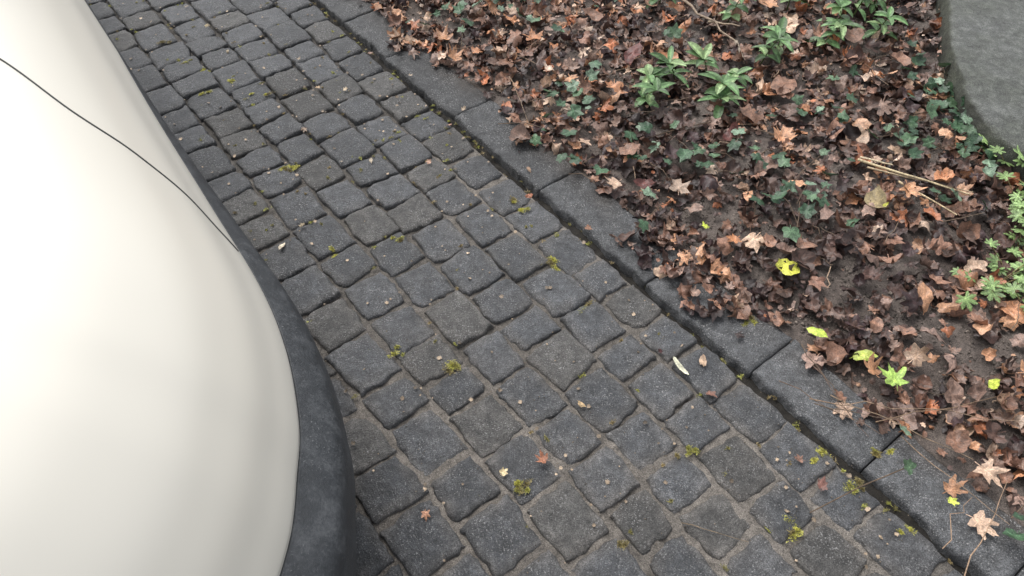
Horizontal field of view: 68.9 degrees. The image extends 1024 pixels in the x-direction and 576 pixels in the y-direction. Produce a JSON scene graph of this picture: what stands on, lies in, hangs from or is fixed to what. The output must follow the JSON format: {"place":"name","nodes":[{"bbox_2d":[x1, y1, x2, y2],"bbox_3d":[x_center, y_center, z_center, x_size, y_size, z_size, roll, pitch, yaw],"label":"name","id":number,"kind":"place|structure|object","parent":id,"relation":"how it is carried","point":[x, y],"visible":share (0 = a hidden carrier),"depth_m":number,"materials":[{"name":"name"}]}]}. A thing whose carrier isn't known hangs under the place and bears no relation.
{"place":"outdoors","nodes":[
{"label":"outdoors","id":0,"kind":"place"},
{"bbox_2d":[86,0,970,575],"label":"cobblestone paving","id":1,"kind":"structure","parent":0,"point":[504,540],"depth_m":1.85,"materials":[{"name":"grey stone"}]},
{"bbox_2d":[0,0,355,575],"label":"parked car","id":2,"kind":"object","parent":1,"relation":"on","point":[169,405],"visible":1,"depth_m":1.04,"materials":[{"name":"white metal"}]},
{"bbox_2d":[89,1,898,568],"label":"scattered leaves","id":3,"kind":"object","parent":1,"relation":"on","point":[823,483],"visible":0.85,"depth_m":1.75,"materials":[{"name":"plant"}]},
{"bbox_2d":[89,0,952,570],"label":"moss","id":4,"kind":"object","parent":1,"relation":"on","point":[453,364],"visible":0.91,"depth_m":1.80,"materials":[{"name":"green plant"}]},
{"bbox_2d":[312,0,1023,575],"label":"kerb","id":5,"kind":"structure","parent":1,"relation":"on","point":[770,362],"depth_m":1.86,"materials":[{"name":"stone"}]},
{"bbox_2d":[673,356,688,374],"bbox_3d":[0.403,0.187,1.783,0.013,0.008,0.059,-24,54,-19],"label":"feather","id":6,"kind":"object","parent":1,"relation":"on","point":[679,365],"visible":1,"depth_m":1.79,"materials":[{"name":"white"}]},
{"bbox_2d":[404,0,1022,575],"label":"fallen twigs","id":7,"kind":"object","parent":1,"relation":"on","point":[820,370],"visible":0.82,"depth_m":1.67,"materials":[{"name":"brown wood"}]},
{"bbox_2d":[112,0,1023,573],"bbox_3d":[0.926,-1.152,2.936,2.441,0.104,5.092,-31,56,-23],"label":"soil","id":8,"kind":"structure","parent":0,"point":[981,364],"depth_m":2.14,"materials":[{"name":"brown soil"}]},
{"bbox_2d":[632,64,668,94],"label":"spurge plant","id":9,"kind":"object","parent":8,"relation":"on","point":[650,71],"visible":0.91,"depth_m":2.40,"materials":[{"name":"green plant"}]},
{"bbox_2d":[632,77,674,107],"bbox_3d":[0.438,-0.601,2.364,0.120,0.115,0.123,19,53,16],"label":"spurge plant","id":10,"kind":"object","parent":8,"relation":"on","point":[649,97],"visible":0.97,"depth_m":2.35,"materials":[{"name":"green plant"}]},
{"bbox_2d":[646,0,675,7],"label":"spurge plant","id":11,"kind":"object","parent":8,"relation":"on","point":[651,2],"visible":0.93,"depth_m":2.78,"materials":[{"name":"green plant"}]},
{"bbox_2d":[649,45,691,87],"bbox_3d":[0.523,-0.715,2.457,0.160,0.124,0.123,8,50,6],"label":"spurge plant","id":12,"kind":"object","parent":8,"relation":"on","point":[670,62],"visible":0.94,"depth_m":2.43,"materials":[{"name":"green plant"}]},
{"bbox_2d":[357,0,1023,539],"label":"leaf litter","id":13,"kind":"object","parent":8,"relation":"on","point":[855,136],"visible":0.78,"depth_m":2.19,"materials":[{"name":"brown plant"}]},
{"bbox_2d":[682,0,745,63],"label":"woody branch","id":14,"kind":"object","parent":13,"relation":"on","point":[710,21],"visible":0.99,"depth_m":2.63,"materials":[{"name":"brown plant"}]},
{"bbox_2d":[702,202,999,505],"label":"fallen yellow leaves","id":15,"kind":"object","parent":13,"relation":"on","point":[893,378],"visible":1,"depth_m":1.75,"materials":[{"name":"yellow plant"}]},
{"bbox_2d":[857,156,972,214],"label":"dry stalks","id":16,"kind":"object","parent":13,"relation":"on","point":[902,174],"visible":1,"depth_m":2.14,"materials":[{"name":"brown plant"}]},
{"bbox_2d":[685,42,718,69],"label":"spurge plant","id":17,"kind":"object","parent":8,"relation":"on","point":[700,53],"visible":0.98,"depth_m":2.47,"materials":[{"name":"green plant"}]},
{"bbox_2d":[405,0,1023,540],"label":"ivy","id":18,"kind":"object","parent":8,"relation":"on","point":[957,124],"visible":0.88,"depth_m":2.24,"materials":[{"name":"green plant"}]},
{"bbox_2d":[698,71,743,104],"bbox_3d":[0.660,-0.624,2.388,0.151,0.138,0.131,20,53,16],"label":"spurge plant","id":19,"kind":"object","parent":8,"relation":"on","point":[724,80],"visible":0.77,"depth_m":2.34,"materials":[{"name":"green plant"}]},
{"bbox_2d":[698,86,745,117],"bbox_3d":[0.648,-0.574,2.356,0.148,0.102,0.096,-18,52,-15],"label":"spurge plant","id":20,"kind":"object","parent":8,"relation":"on","point":[721,95],"visible":0.93,"depth_m":2.33,"materials":[{"name":"green plant"}]},
{"bbox_2d":[718,0,755,22],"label":"spurge plant","id":21,"kind":"object","parent":8,"relation":"on","point":[733,6],"visible":0.98,"depth_m":2.65,"materials":[{"name":"green plant"}]},
{"bbox_2d":[726,67,751,86],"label":"spurge plant","id":22,"kind":"object","parent":8,"relation":"on","point":[735,72],"visible":0.81,"depth_m":2.43,"materials":[{"name":"green plant"}]},
{"bbox_2d":[751,25,797,63],"bbox_3d":[0.882,-0.797,2.525,0.148,0.151,0.135,19,53,15],"label":"spurge plant","id":23,"kind":"object","parent":8,"relation":"on","point":[778,34],"visible":1,"depth_m":2.49,"materials":[{"name":"green plant"}]},
{"bbox_2d":[759,16,793,55],"bbox_3d":[0.909,-0.844,2.563,0.144,0.133,0.111,0,50,0],"label":"spurge plant","id":24,"kind":"object","parent":8,"relation":"on","point":[783,22],"visible":0.5,"depth_m":2.54,"materials":[{"name":"green plant"}]},
{"bbox_2d":[780,0,808,9],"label":"spurge plant","id":25,"kind":"object","parent":8,"relation":"on","point":[781,1],"visible":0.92,"depth_m":2.75,"materials":[{"name":"green plant"}]},
{"bbox_2d":[804,18,864,50],"bbox_3d":[1.111,-0.865,2.582,0.134,0.124,0.142,-18,52,-14],"label":"spurge plant","id":26,"kind":"object","parent":8,"relation":"on","point":[841,23],"visible":0.98,"depth_m":2.58,"materials":[{"name":"green plant"}]},
{"bbox_2d":[817,0,854,32],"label":"spurge plant","id":27,"kind":"object","parent":8,"relation":"on","point":[843,4],"visible":0.72,"depth_m":2.57,"materials":[{"name":"green plant"}]},
{"bbox_2d":[853,0,869,20],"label":"spurge plant","id":28,"kind":"object","parent":8,"relation":"on","point":[867,4],"visible":0.97,"depth_m":2.68,"materials":[{"name":"green plant"}]},
{"bbox_2d":[857,0,886,12],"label":"spurge plant","id":29,"kind":"object","parent":8,"relation":"on","point":[872,8],"visible":0.86,"depth_m":2.73,"materials":[{"name":"green plant"}]},
{"bbox_2d":[862,6,907,39],"bbox_3d":[1.286,-0.913,2.612,0.107,0.134,0.150,-23,54,-18],"label":"spurge plant","id":30,"kind":"object","parent":8,"relation":"on","point":[888,14],"visible":0.96,"depth_m":2.59,"materials":[{"name":"green plant"}]},
{"bbox_2d":[935,0,1023,190],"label":"stone slab","id":31,"kind":"structure","parent":8,"relation":"on","point":[981,43],"depth_m":2.41,"materials":[{"name":"grey stone"}]},
{"bbox_2d":[949,253,1023,310],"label":"cranesbill plant","id":32,"kind":"object","parent":8,"relation":"on","point":[990,285],"visible":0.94,"depth_m":1.87,"materials":[{"name":"green plant"}]},
{"bbox_2d":[977,134,1023,185],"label":"cranesbill plant","id":33,"kind":"object","parent":8,"relation":"on","point":[998,149],"visible":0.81,"depth_m":2.15,"materials":[{"name":"green plant"}]},
{"bbox_2d":[985,238,1023,291],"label":"cranesbill plant","id":34,"kind":"object","parent":8,"relation":"on","point":[994,267],"visible":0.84,"depth_m":1.92,"materials":[{"name":"green plant"}]},
{"bbox_2d":[997,171,1023,215],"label":"cranesbill plant","id":35,"kind":"object","parent":8,"relation":"on","point":[1017,202],"visible":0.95,"depth_m":2.09,"materials":[{"name":"green plant"}]},
{"bbox_2d":[1003,209,1023,257],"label":"cranesbill plant","id":36,"kind":"object","parent":8,"relation":"on","point":[1020,218],"visible":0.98,"depth_m":1.98,"materials":[{"name":"green plant"}]},
{"bbox_2d":[1003,274,1023,310],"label":"cranesbill plant","id":37,"kind":"object","parent":8,"relation":"on","point":[1013,288],"visible":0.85,"depth_m":1.84,"materials":[{"name":"green plant"}]},
{"bbox_2d":[1016,188,1023,198],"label":"cranesbill plant","id":38,"kind":"object","parent":8,"relation":"on","point":[1021,193],"visible":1,"depth_m":2.12,"materials":[{"name":"green plant"}]}
]}

